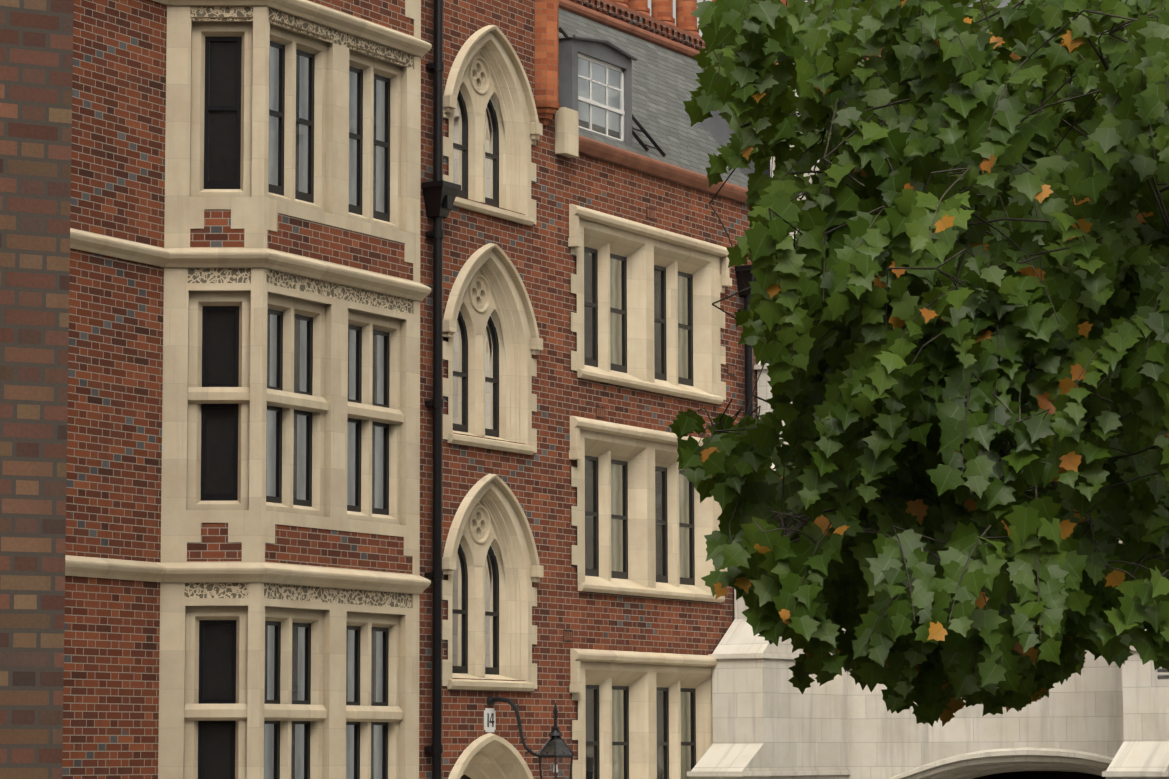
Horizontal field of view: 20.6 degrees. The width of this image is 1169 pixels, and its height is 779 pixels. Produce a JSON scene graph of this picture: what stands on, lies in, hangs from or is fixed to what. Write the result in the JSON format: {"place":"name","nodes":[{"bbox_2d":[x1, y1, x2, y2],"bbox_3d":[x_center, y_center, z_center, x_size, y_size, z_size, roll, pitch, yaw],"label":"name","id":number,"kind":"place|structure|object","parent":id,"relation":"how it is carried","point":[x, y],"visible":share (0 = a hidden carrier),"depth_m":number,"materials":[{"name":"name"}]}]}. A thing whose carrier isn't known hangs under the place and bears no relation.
{"place":"outdoors","nodes":[
{"label":"outdoors","id":0,"kind":"place"},
{"bbox_2d":[648,0,806,63],"label":"sky","id":1,"kind":"structure","parent":0,"point":[649,1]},
{"label":"ground","id":2,"kind":"structure","parent":0,"visible":0},
{"bbox_2d":[668,0,1168,726],"bbox_3d":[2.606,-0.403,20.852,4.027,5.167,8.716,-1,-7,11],"label":"tree leaves","id":3,"kind":"object","parent":2,"relation":"on","point":[842,588],"visible":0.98,"depth_m":17.68,"materials":[{"name":"green plant"}]},
{"bbox_2d":[1157,668,1168,678],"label":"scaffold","id":4,"kind":"object","parent":2,"relation":"on","point":[1159,670],"visible":0.86,"depth_m":35.45,"materials":[{"name":"metal"}]},
{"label":"pavement","id":5,"kind":"structure","parent":0,"visible":0},
{"bbox_2d":[0,0,73,778],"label":"brick wall","id":6,"kind":"structure","parent":5,"relation":"on","point":[36,58],"depth_m":12.99,"materials":[{"name":"brown brick"}]},
{"bbox_2d":[62,0,769,778],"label":"brick building walls","id":7,"kind":"structure","parent":5,"relation":"on","point":[114,456],"depth_m":32.04,"materials":[{"name":"red brick"}]},
{"bbox_2d":[65,0,731,778],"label":"stone trim","id":8,"kind":"structure","parent":7,"relation":"attached to","point":[255,278],"depth_m":32.16,"materials":[{"name":"stone"}]},
{"bbox_2d":[198,37,695,778],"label":"window panes","id":9,"kind":"structure","parent":7,"relation":"attached to","point":[384,215],"depth_m":32.32,"materials":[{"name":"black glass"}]},
{"bbox_2d":[202,41,691,778],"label":"window glass","id":10,"kind":"object","parent":9,"relation":"in","point":[490,423],"visible":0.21,"depth_m":35.41,"materials":[{"name":"black glass"}]},
{"bbox_2d":[198,41,695,778],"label":"window interiors","id":11,"kind":"object","parent":7,"relation":"attached to","point":[224,439],"visible":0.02,"depth_m":33.35,"materials":[{"name":"black"}]},
{"bbox_2d":[484,708,495,731],"bbox_3d":[-1.029,3.598,35.009,0.022,0.260,0.210,-4,-8,30],"label":"number plate","id":12,"kind":"object","parent":7,"relation":"attached to","point":[489,719],"visible":0.96,"depth_m":35.00,"materials":[{"name":"white metal"}]},
{"bbox_2d":[487,696,574,778],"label":"lantern","id":13,"kind":"object","parent":7,"relation":"attached to","point":[555,747],"visible":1,"depth_m":34.66,"materials":[{"name":"black metal"}]},
{"bbox_2d":[421,0,757,778],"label":"drainpipes","id":14,"kind":"object","parent":7,"relation":"attached to","point":[439,192],"visible":0.58,"depth_m":34.42,"materials":[{"name":"black metal"}]},
{"bbox_2d":[559,0,707,156],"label":"roof rails","id":15,"kind":"object","parent":7,"relation":"on","point":[640,126],"visible":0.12,"depth_m":39.17,"materials":[{"name":"metal"}]},
{"bbox_2d":[535,0,790,125],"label":"chimneys","id":16,"kind":"object","parent":7,"relation":"on","point":[660,21],"visible":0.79,"depth_m":42.35,"materials":[{"name":"brick"}]},
{"bbox_2d":[559,0,770,204],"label":"roof","id":17,"kind":"structure","parent":7,"relation":"on","point":[660,77],"depth_m":40.67,"materials":[{"name":"grey tile"}]},
{"bbox_2d":[687,0,1168,778],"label":"stone building","id":18,"kind":"structure","parent":5,"relation":"on","point":[1099,718],"depth_m":39.52,"materials":[{"name":"stone"}]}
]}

